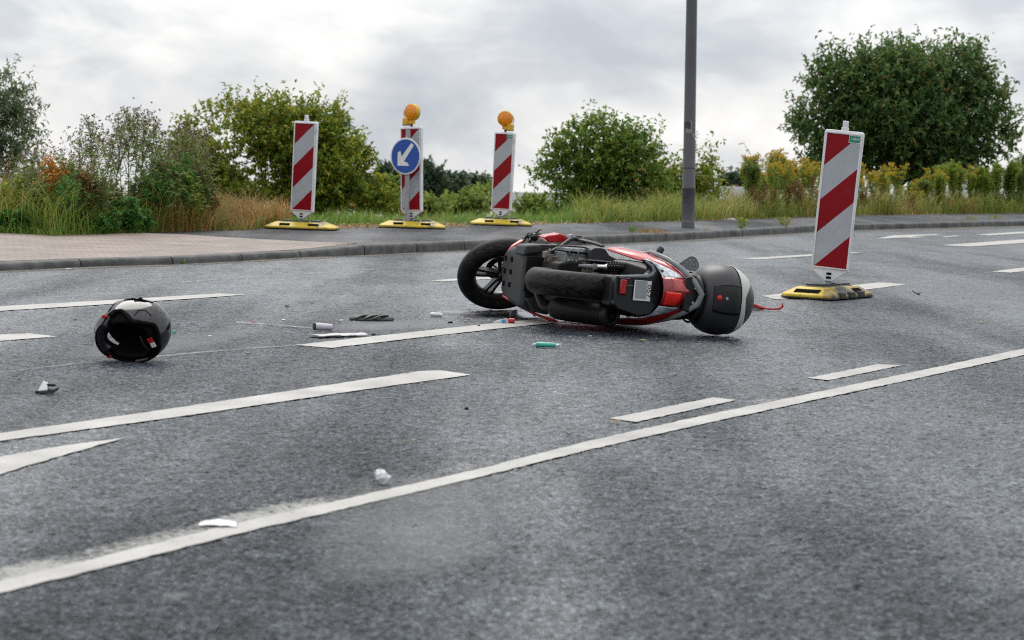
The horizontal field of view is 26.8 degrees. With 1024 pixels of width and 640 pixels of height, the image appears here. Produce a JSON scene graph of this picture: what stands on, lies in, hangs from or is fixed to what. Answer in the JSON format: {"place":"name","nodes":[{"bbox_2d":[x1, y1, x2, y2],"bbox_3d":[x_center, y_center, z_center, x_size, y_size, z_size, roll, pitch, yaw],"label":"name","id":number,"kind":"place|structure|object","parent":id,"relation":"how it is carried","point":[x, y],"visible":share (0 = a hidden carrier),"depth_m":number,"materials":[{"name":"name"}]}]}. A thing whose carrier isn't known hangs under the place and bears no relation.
{"place":"outdoors","nodes":[
{"label":"outdoors","id":0,"kind":"place"},
{"bbox_2d":[0,233,355,260],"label":"paved drive","id":1,"kind":"structure","parent":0,"point":[16,246],"depth_m":18.72,"materials":[{"name":"stone"}]},
{"bbox_2d":[0,226,1023,639],"bbox_3d":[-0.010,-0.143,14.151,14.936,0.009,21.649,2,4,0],"label":"road","id":2,"kind":"structure","parent":0,"point":[684,621],"depth_m":6.42,"materials":[{"name":"grey asphalt"}]},
{"bbox_2d":[0,333,52,340],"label":"lane marking","id":3,"kind":"object","parent":2,"relation":"on","point":[3,337],"visible":1,"depth_m":10.15,"materials":[{"name":"paint"}]},
{"bbox_2d":[35,381,59,393],"bbox_3d":[-1.695,0.247,7.829,0.086,0.042,0.033,2,4,0],"label":"bracket shard","id":4,"kind":"object","parent":2,"relation":"on","point":[44,388],"visible":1,"depth_m":7.82,"materials":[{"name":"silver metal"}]},
{"bbox_2d":[0,437,124,473],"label":"arrow marking","id":5,"kind":"object","parent":2,"relation":"on","point":[10,462],"visible":1,"depth_m":6.24,"materials":[{"name":"paint"}]},
{"bbox_2d":[0,293,243,310],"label":"lane marking","id":6,"kind":"object","parent":2,"relation":"on","point":[35,306],"visible":0.88,"depth_m":12.49,"materials":[{"name":"paint"}]},
{"bbox_2d":[94,297,170,362],"bbox_3d":[-1.608,0.031,9.163,0.313,0.254,0.272,5,29,8],"label":"motorcycle helmet","id":7,"kind":"object","parent":2,"relation":"on","point":[138,329],"visible":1,"depth_m":9.09,"materials":[{"name":"black plastic"}]},
{"bbox_2d":[0,370,469,440],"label":"lane marking","id":8,"kind":"object","parent":2,"relation":"on","point":[402,378],"visible":1,"depth_m":7.72,"materials":[{"name":"paint"}]},
{"bbox_2d":[0,398,782,579],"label":"old marking","id":9,"kind":"object","parent":2,"relation":"on","point":[29,570],"visible":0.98,"depth_m":4.95,"materials":[{"name":"grey paint"}]},
{"bbox_2d":[198,519,236,526],"bbox_3d":[-0.705,0.486,5.168,0.094,0.010,0.079,2,4,0],"label":"paper tissue","id":10,"kind":"object","parent":9,"relation":"on","point":[220,522],"visible":1,"depth_m":5.15,"materials":[{"name":"white paper"}]},
{"bbox_2d":[300,319,562,347],"bbox_3d":[-0.332,0.059,11.229,0.222,0.001,2.582,4,5,28],"label":"lane marking","id":11,"kind":"object","parent":2,"relation":"on","point":[364,340],"visible":0.94,"depth_m":11.00,"materials":[{"name":"paint"}]},
{"bbox_2d":[0,226,1022,271],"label":"gutter dirt","id":12,"kind":"structure","parent":2,"relation":"on","point":[322,257],"depth_m":20.60,"materials":[{"name":"brown"}]},
{"bbox_2d":[473,311,549,317],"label":"puddle","id":13,"kind":"object","parent":2,"relation":"on","point":[520,314],"visible":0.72,"depth_m":12.55,"materials":[{"name":"black"}]},
{"bbox_2d":[0,349,1023,592],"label":"edge marking","id":14,"kind":"object","parent":2,"relation":"on","point":[13,583],"visible":1,"depth_m":5.93,"materials":[{"name":"paint"}]},
{"bbox_2d":[0,220,1023,270],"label":"kerb","id":15,"kind":"structure","parent":2,"relation":"on","point":[384,248],"depth_m":20.57,"materials":[{"name":"concrete"}]},
{"bbox_2d":[457,229,753,334],"bbox_3d":[0.588,-0.211,12.182,1.355,0.524,2.074,5,3,-19],"label":"motor scooter","id":16,"kind":"object","parent":2,"relation":"on","point":[591,285],"visible":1,"depth_m":11.53,"materials":[{"name":"black plastic"}]},
{"bbox_2d":[611,397,733,421],"bbox_3d":[0.609,0.329,7.942,0.125,0.001,0.944,4,5,29],"label":"lane marking","id":17,"kind":"object","parent":2,"relation":"on","point":[654,413],"visible":1,"depth_m":7.90,"materials":[{"name":"paint"}]},
{"bbox_2d":[781,121,872,300],"bbox_3d":[2.273,-0.788,15.267,0.412,1.257,0.787,4,5,33],"label":"traffic beacon","id":18,"kind":"object","parent":2,"relation":"on","point":[838,193],"visible":1,"depth_m":15.22,"materials":[{"name":"white plastic"}]},
{"bbox_2d":[765,282,904,298],"bbox_3d":[2.440,-0.225,16.239,0.301,0.001,2.983,4,5,27],"label":"lane marking","id":19,"kind":"object","parent":2,"relation":"on","point":[864,286],"visible":0.48,"depth_m":16.98,"materials":[{"name":"paint"}]},
{"bbox_2d":[809,364,898,379],"bbox_3d":[1.546,0.232,9.655,0.113,0.001,0.960,4,5,29],"label":"lane marking","id":20,"kind":"object","parent":2,"relation":"on","point":[851,372],"visible":1,"depth_m":9.63,"materials":[{"name":"paint"}]},
{"bbox_2d":[948,239,1023,246],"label":"lane marking","id":21,"kind":"object","parent":2,"relation":"on","point":[994,243],"visible":1,"depth_m":28.84,"materials":[{"name":"paint"}]},
{"label":"dried patch","id":22,"kind":"structure","parent":2,"relation":"on","visible":0},
{"bbox_2d":[349,314,393,320],"bbox_3d":[-0.774,-0.017,11.843,0.249,0.033,0.132,2,4,0],"label":"ribbed rubber mat piece","id":23,"kind":"object","parent":22,"relation":"on","point":[372,317],"visible":1,"depth_m":11.80,"materials":[{"name":"grey rubber"}]},
{"label":"dried patch","id":24,"kind":"structure","parent":2,"relation":"on","visible":0},
{"bbox_2d":[375,468,390,483],"bbox_3d":[-0.357,0.428,5.897,0.040,0.044,0.037,-2,5,-39],"label":"paper tissue","id":25,"kind":"object","parent":24,"relation":"on","point":[382,476],"visible":1,"depth_m":5.89,"materials":[{"name":"white paper"}]},
{"bbox_2d":[0,213,1023,261],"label":"footway","id":26,"kind":"structure","parent":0,"point":[365,235],"depth_m":25.39,"materials":[{"name":"concrete paving stones"},{"name":"asphalt"}]},
{"bbox_2d":[264,115,338,230],"bbox_3d":[-2.292,-1.621,23.543,0.782,1.252,0.404,2,4,6],"label":"traffic beacon","id":27,"kind":"object","parent":26,"relation":"on","point":[304,163],"visible":1,"depth_m":23.49,"materials":[{"name":"white plastic"}]},
{"bbox_2d":[378,104,444,228],"bbox_3d":[-1.150,-1.801,25.104,0.792,1.451,0.428,2,4,0],"label":"traffic beacon","id":28,"kind":"object","parent":26,"relation":"on","point":[412,113],"visible":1,"depth_m":25.06,"materials":[{"name":"white plastic"}]},
{"bbox_2d":[391,129,420,220],"bbox_3d":[-1.224,-1.688,25.010,0.428,1.066,0.094,4,5,32],"label":"road sign","id":29,"kind":"object","parent":28,"relation":"on","point":[405,156],"visible":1,"depth_m":24.97,"materials":[{"name":"metal"}]},
{"bbox_2d":[470,111,531,226],"bbox_3d":[-0.121,-1.927,27.239,0.782,1.452,0.404,1,4,-4],"label":"traffic beacon","id":30,"kind":"object","parent":26,"relation":"on","point":[503,171],"visible":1,"depth_m":27.19,"materials":[{"name":"white plastic"}]},
{"bbox_2d":[681,0,696,227],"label":"lamp post","id":31,"kind":"object","parent":26,"relation":"on","point":[688,200],"visible":0.91,"depth_m":28.69,"materials":[{"name":"grey metal"}]},
{"bbox_2d":[0,0,1023,216],"label":"sky","id":32,"kind":"structure","parent":0,"point":[464,63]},
{"bbox_3d":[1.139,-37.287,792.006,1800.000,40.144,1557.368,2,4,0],"label":"terrain","id":33,"kind":"structure","parent":0,"visible":0},
{"bbox_2d":[0,209,14,232],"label":"nettle","id":34,"kind":"object","parent":33,"relation":"on","point":[2,219],"visible":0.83,"depth_m":20.11,"materials":[{"name":"green plant"}]},
{"bbox_2d":[0,171,32,209],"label":"leafy weed","id":35,"kind":"object","parent":33,"relation":"on","point":[4,186],"visible":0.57,"depth_m":20.54,"materials":[{"name":"green plant"}]},
{"bbox_2d":[7,209,29,232],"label":"nettle","id":36,"kind":"object","parent":33,"relation":"on","point":[14,218],"visible":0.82,"depth_m":20.09,"materials":[{"name":"green plant"}]},
{"bbox_2d":[0,148,37,196],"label":"thistle","id":37,"kind":"object","parent":33,"relation":"on","point":[17,168],"visible":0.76,"depth_m":21.09,"materials":[{"name":"green plant"}]},
{"bbox_2d":[0,54,52,186],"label":"willow shrub","id":38,"kind":"object","parent":33,"relation":"on","point":[16,111],"visible":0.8,"depth_m":30.88,"materials":[{"name":"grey plant"}]},
{"bbox_2d":[19,175,50,225],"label":"leafy weed","id":39,"kind":"object","parent":33,"relation":"on","point":[38,188],"visible":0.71,"depth_m":20.31,"materials":[{"name":"green plant"}]},
{"bbox_2d":[32,152,69,205],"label":"orange weed","id":40,"kind":"object","parent":33,"relation":"on","point":[51,178],"visible":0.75,"depth_m":20.56,"materials":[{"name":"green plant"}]},
{"bbox_2d":[42,169,90,228],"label":"leafy weed","id":41,"kind":"object","parent":33,"relation":"on","point":[61,184],"visible":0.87,"depth_m":20.28,"materials":[{"name":"green plant"}]},
{"bbox_2d":[46,131,100,181],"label":"thistle","id":42,"kind":"object","parent":33,"relation":"on","point":[79,159],"visible":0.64,"depth_m":20.91,"materials":[{"name":"green plant"}]},
{"bbox_2d":[51,115,110,172],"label":"thistle","id":43,"kind":"object","parent":33,"relation":"on","point":[80,135],"visible":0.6,"depth_m":21.52,"materials":[{"name":"green plant"}]},
{"bbox_2d":[0,219,166,235],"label":"grass","id":44,"kind":"structure","parent":33,"relation":"on","point":[51,232],"depth_m":20.03,"materials":[{"name":"green plant"}]},
{"bbox_2d":[69,165,101,228],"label":"leafy weed","id":45,"kind":"object","parent":33,"relation":"on","point":[84,177],"visible":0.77,"depth_m":20.47,"materials":[{"name":"green plant"}]},
{"bbox_2d":[80,113,113,177],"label":"thistle","id":46,"kind":"object","parent":33,"relation":"on","point":[90,130],"visible":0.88,"depth_m":21.36,"materials":[{"name":"green plant"}]},
{"bbox_2d":[77,131,121,191],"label":"thistle","id":47,"kind":"object","parent":33,"relation":"on","point":[93,154],"visible":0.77,"depth_m":20.84,"materials":[{"name":"green plant"}]},
{"bbox_2d":[87,211,112,233],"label":"nettle","id":48,"kind":"object","parent":33,"relation":"on","point":[102,221],"visible":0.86,"depth_m":20.43,"materials":[{"name":"green plant"}]},
{"bbox_2d":[83,166,117,220],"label":"leafy weed","id":49,"kind":"object","parent":33,"relation":"on","point":[98,183],"visible":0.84,"depth_m":20.57,"materials":[{"name":"green plant"}]},
{"bbox_2d":[0,163,200,211],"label":"dry grass","id":50,"kind":"structure","parent":33,"relation":"on","point":[22,190],"depth_m":20.57,"materials":[{"name":"plant"}]},
{"bbox_2d":[68,113,143,198],"bbox_3d":[-4.036,-1.472,21.359,0.558,1.201,0.673,-2,6,-44],"label":"thistle","id":51,"kind":"object","parent":33,"relation":"on","point":[108,164],"visible":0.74,"depth_m":21.29,"materials":[{"name":"green plant"}]},
{"bbox_2d":[94,174,124,209],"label":"leafy weed","id":52,"kind":"object","parent":33,"relation":"on","point":[118,191],"visible":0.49,"depth_m":21.06,"materials":[{"name":"green plant"}]},
{"bbox_2d":[105,204,122,233],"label":"nettle","id":53,"kind":"object","parent":33,"relation":"on","point":[111,216],"visible":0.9,"depth_m":20.66,"materials":[{"name":"green plant"}]},
{"bbox_2d":[105,121,129,198],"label":"thistle","id":54,"kind":"object","parent":33,"relation":"on","point":[118,145],"visible":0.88,"depth_m":21.24,"materials":[{"name":"green plant"}]},
{"bbox_2d":[85,111,150,196],"bbox_3d":[-4.030,-1.534,22.012,0.697,1.244,0.578,-1,5,-31],"label":"thistle","id":55,"kind":"object","parent":33,"relation":"on","point":[119,123],"visible":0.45,"depth_m":21.96,"materials":[{"name":"green plant"}]},
{"bbox_2d":[0,156,238,234],"bbox_3d":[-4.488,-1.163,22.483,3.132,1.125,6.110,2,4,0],"label":"grass","id":56,"kind":"structure","parent":33,"relation":"on","point":[72,209],"depth_m":20.25,"materials":[{"name":"green plant"}]},
{"bbox_2d":[112,107,145,198],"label":"thistle","id":57,"kind":"object","parent":33,"relation":"on","point":[129,129],"visible":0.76,"depth_m":21.63,"materials":[{"name":"green plant"}]},
{"bbox_2d":[113,196,145,232],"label":"nettle","id":58,"kind":"object","parent":33,"relation":"on","point":[128,213],"visible":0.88,"depth_m":20.93,"materials":[{"name":"green plant"}]},
{"bbox_2d":[122,97,148,191],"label":"thistle","id":59,"kind":"object","parent":33,"relation":"on","point":[134,137],"visible":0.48,"depth_m":22.03,"materials":[{"name":"green plant"}]},
{"bbox_2d":[125,169,156,212],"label":"leafy weed","id":60,"kind":"object","parent":33,"relation":"on","point":[133,185],"visible":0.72,"depth_m":21.66,"materials":[{"name":"green plant"}]},
{"bbox_2d":[123,102,161,195],"bbox_3d":[-3.735,-1.546,21.709,0.340,1.340,0.321,2,4,9],"label":"thistle","id":61,"kind":"object","parent":33,"relation":"on","point":[143,139],"visible":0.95,"depth_m":21.67,"materials":[{"name":"green plant"}]},
{"bbox_2d":[136,208,157,232],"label":"nettle","id":62,"kind":"object","parent":33,"relation":"on","point":[149,222],"visible":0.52,"depth_m":21.32,"materials":[{"name":"green plant"}]},
{"bbox_2d":[137,109,168,171],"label":"thistle","id":63,"kind":"object","parent":33,"relation":"on","point":[158,135],"visible":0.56,"depth_m":22.30,"materials":[{"name":"green plant"}]},
{"bbox_2d":[135,169,176,229],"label":"leafy weed","id":64,"kind":"object","parent":33,"relation":"on","point":[154,198],"visible":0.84,"depth_m":21.64,"materials":[{"name":"green plant"}]},
{"bbox_2d":[137,148,187,229],"bbox_3d":[-3.526,-1.309,21.854,0.449,0.890,0.494,5,5,37],"label":"leafy weed","id":65,"kind":"object","parent":33,"relation":"on","point":[158,173],"visible":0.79,"depth_m":21.86,"materials":[{"name":"green plant"}]},
{"bbox_2d":[151,150,204,229],"bbox_3d":[-3.489,-1.327,22.169,0.526,0.861,0.640,4,5,25],"label":"leafy weed","id":66,"kind":"object","parent":33,"relation":"on","point":[186,192],"visible":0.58,"depth_m":22.07,"materials":[{"name":"green plant"}]},
{"bbox_2d":[154,122,216,166],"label":"thistle","id":67,"kind":"object","parent":33,"relation":"on","point":[200,130],"visible":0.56,"depth_m":22.86,"materials":[{"name":"green plant"}]},
{"bbox_2d":[176,126,205,179],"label":"thistle","id":68,"kind":"object","parent":33,"relation":"on","point":[187,144],"visible":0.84,"depth_m":22.56,"materials":[{"name":"green plant"}]},
{"bbox_2d":[177,171,205,225],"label":"leafy weed","id":69,"kind":"object","parent":33,"relation":"on","point":[195,185],"visible":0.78,"depth_m":22.27,"materials":[{"name":"green plant"}]},
{"bbox_2d":[168,124,222,204],"bbox_3d":[-3.424,-1.511,22.738,0.482,1.140,0.602,5,5,35],"label":"thistle","id":70,"kind":"object","parent":33,"relation":"on","point":[180,145],"visible":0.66,"depth_m":22.74,"materials":[{"name":"green plant"}]},
{"bbox_2d":[189,158,221,221],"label":"leafy weed","id":71,"kind":"object","parent":33,"relation":"on","point":[203,178],"visible":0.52,"depth_m":22.74,"materials":[{"name":"green plant"}]},
{"bbox_2d":[139,184,293,231],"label":"dry grass","id":72,"kind":"structure","parent":33,"relation":"on","point":[244,211],"depth_m":23.22,"materials":[{"name":"beige plant"}]},
{"bbox_2d":[157,76,425,218],"bbox_3d":[-3.718,-2.063,36.000,4.562,4.038,2.423,2,4,0],"label":"bush","id":73,"kind":"object","parent":33,"relation":"on","point":[268,123],"visible":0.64,"depth_m":35.49,"materials":[{"name":"green plant"}]},
{"bbox_2d":[367,159,400,213],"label":"tree","id":74,"kind":"object","parent":33,"relation":"on","point":[387,168],"visible":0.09,"depth_m":149.23,"materials":[{"name":"green plant"}]},
{"bbox_2d":[362,190,458,219],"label":"shrub","id":75,"kind":"object","parent":33,"relation":"on","point":[429,203],"visible":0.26,"depth_m":67.51,"materials":[{"name":"green plant"}]},
{"bbox_2d":[322,217,552,228],"bbox_3d":[-0.865,-1.100,26.243,1.128,0.332,5.825,4,5,32],"label":"straw","id":76,"kind":"object","parent":33,"relation":"on","point":[367,226],"visible":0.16,"depth_m":25.30,"materials":[{"name":"plant"}]},
{"bbox_2d":[423,154,458,213],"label":"tree","id":77,"kind":"object","parent":33,"relation":"on","point":[437,180],"visible":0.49,"depth_m":158.91,"materials":[{"name":"green plant"}]},
{"bbox_2d":[440,169,473,206],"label":"tree","id":78,"kind":"object","parent":33,"relation":"on","point":[461,182],"visible":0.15,"depth_m":164.04,"materials":[{"name":"green plant"}]},
{"bbox_2d":[434,182,491,217],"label":"shrub","id":79,"kind":"object","parent":33,"relation":"on","point":[473,199],"visible":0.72,"depth_m":74.53,"materials":[{"name":"green plant"}]},
{"bbox_2d":[462,169,496,214],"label":"tree","id":80,"kind":"object","parent":33,"relation":"on","point":[483,178],"visible":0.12,"depth_m":169.28,"materials":[{"name":"green plant"}]},
{"bbox_2d":[262,206,727,226],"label":"grass","id":81,"kind":"structure","parent":33,"relation":"on","point":[371,219],"depth_m":27.06,"materials":[{"name":"green plant"}]},
{"bbox_2d":[512,190,554,217],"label":"shrub","id":82,"kind":"object","parent":33,"relation":"on","point":[527,201],"visible":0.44,"depth_m":69.63,"materials":[{"name":"green plant"}]},
{"bbox_2d":[518,99,681,216],"bbox_3d":[1.595,-2.453,39.859,2.708,3.271,2.472,5,5,34],"label":"bush","id":83,"kind":"object","parent":33,"relation":"on","point":[611,163],"visible":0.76,"depth_m":39.39,"materials":[{"name":"green plant"}]},
{"bbox_2d":[548,184,768,222],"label":"grass","id":84,"kind":"structure","parent":33,"relation":"on","point":[706,210],"depth_m":32.29,"materials":[{"name":"green plant"}]},
{"bbox_2d":[644,113,734,204],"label":"bush","id":85,"kind":"object","parent":33,"relation":"on","point":[704,183],"visible":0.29,"depth_m":40.72,"materials":[{"name":"green plant"}]},
{"bbox_2d":[717,165,781,197],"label":"tree","id":86,"kind":"object","parent":33,"relation":"on","point":[733,178],"visible":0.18,"depth_m":149.09,"materials":[{"name":"green plant"}]},
{"bbox_2d":[741,160,761,207],"bbox_3d":[4.038,-2.220,36.283,0.420,1.001,0.354,3,4,19],"label":"goldenrod","id":87,"kind":"object","parent":33,"relation":"on","point":[751,174],"visible":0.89,"depth_m":36.23,"materials":[{"name":"green plant"}]},
{"bbox_2d":[761,151,777,192],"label":"ragwort","id":88,"kind":"object","parent":33,"relation":"on","point":[772,161],"visible":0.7,"depth_m":37.96,"materials":[{"name":"yellow plant"}]},
{"bbox_2d":[542,211,1014,223],"bbox_3d":[6.171,-1.860,39.432,1.381,0.248,25.481,4,5,29],"label":"straw","id":89,"kind":"object","parent":33,"relation":"on","point":[716,218],"visible":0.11,"depth_m":32.13,"materials":[{"name":"plant"}]},
{"bbox_2d":[765,160,795,208],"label":"ragwort","id":90,"kind":"object","parent":33,"relation":"on","point":[783,178],"visible":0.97,"depth_m":37.28,"materials":[{"name":"yellow plant"}]},
{"bbox_2d":[795,161,819,207],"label":"ragwort","id":91,"kind":"object","parent":33,"relation":"on","point":[809,173],"visible":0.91,"depth_m":39.05,"materials":[{"name":"yellow plant"}]},
{"bbox_2d":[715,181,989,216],"bbox_3d":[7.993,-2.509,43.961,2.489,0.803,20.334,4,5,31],"label":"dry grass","id":92,"kind":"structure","parent":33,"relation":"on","point":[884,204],"depth_m":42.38,"materials":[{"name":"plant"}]},
{"bbox_2d":[709,178,1023,219],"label":"grass","id":93,"kind":"structure","parent":33,"relation":"on","point":[934,210],"depth_m":42.53,"materials":[{"name":"green plant"}]},
{"bbox_2d":[865,173,888,198],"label":"ragwort","id":94,"kind":"object","parent":33,"relation":"on","point":[871,185],"visible":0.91,"depth_m":42.76,"materials":[{"name":"yellow plant"}]},
{"bbox_2d":[875,164,890,199],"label":"ragwort","id":95,"kind":"object","parent":33,"relation":"on","point":[881,176],"visible":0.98,"depth_m":42.75,"materials":[{"name":"yellow plant"}]},
{"bbox_2d":[888,162,909,207],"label":"ragwort","id":96,"kind":"object","parent":33,"relation":"on","point":[893,177],"visible":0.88,"depth_m":43.60,"materials":[{"name":"yellow plant"}]},
{"bbox_2d":[776,24,1023,200],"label":"tree","id":97,"kind":"object","parent":33,"relation":"on","point":[914,106],"visible":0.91,"depth_m":51.25,"materials":[{"name":"green plant"}]},
{"bbox_2d":[917,178,930,212],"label":"goldenrod","id":98,"kind":"object","parent":33,"relation":"on","point":[925,187],"visible":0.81,"depth_m":45.11,"materials":[{"name":"green plant"}]},
{"bbox_2d":[933,173,945,211],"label":"goldenrod","id":99,"kind":"object","parent":33,"relation":"on","point":[939,182],"visible":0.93,"depth_m":45.22,"materials":[{"name":"green plant"}]},
{"bbox_2d":[946,159,960,200],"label":"goldenrod","id":100,"kind":"object","parent":33,"relation":"on","point":[953,174],"visible":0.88,"depth_m":46.52,"materials":[{"name":"green plant"}]},
{"bbox_2d":[955,161,965,199],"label":"goldenrod","id":101,"kind":"object","parent":33,"relation":"on","point":[961,175],"visible":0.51,"depth_m":47.22,"materials":[{"name":"green plant"}]},
{"bbox_2d":[965,171,976,213],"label":"goldenrod","id":102,"kind":"object","parent":33,"relation":"on","point":[971,179],"visible":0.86,"depth_m":46.82,"materials":[{"name":"green plant"}]},
{"bbox_2d":[973,164,988,202],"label":"goldenrod","id":103,"kind":"object","parent":33,"relation":"on","point":[982,177],"visible":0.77,"depth_m":47.64,"materials":[{"name":"green plant"}]},
{"bbox_2d":[990,159,1004,211],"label":"goldenrod","id":104,"kind":"object","parent":33,"relation":"on","point":[997,173],"visible":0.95,"depth_m":48.14,"materials":[{"name":"green plant"}]},
{"bbox_2d":[1000,166,1011,207],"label":"goldenrod","id":105,"kind":"object","parent":33,"relation":"on","point":[1006,182],"visible":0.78,"depth_m":49.73,"materials":[{"name":"green plant"}]},
{"bbox_2d":[1005,157,1021,208],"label":"goldenrod","id":106,"kind":"object","parent":33,"relation":"on","point":[1012,168],"visible":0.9,"depth_m":49.64,"materials":[{"name":"green plant"}]},
{"bbox_2d":[1014,166,1023,211],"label":"goldenrod","id":107,"kind":"object","parent":33,"relation":"on","point":[1020,181],"visible":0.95,"depth_m":49.18,"materials":[{"name":"green plant"}]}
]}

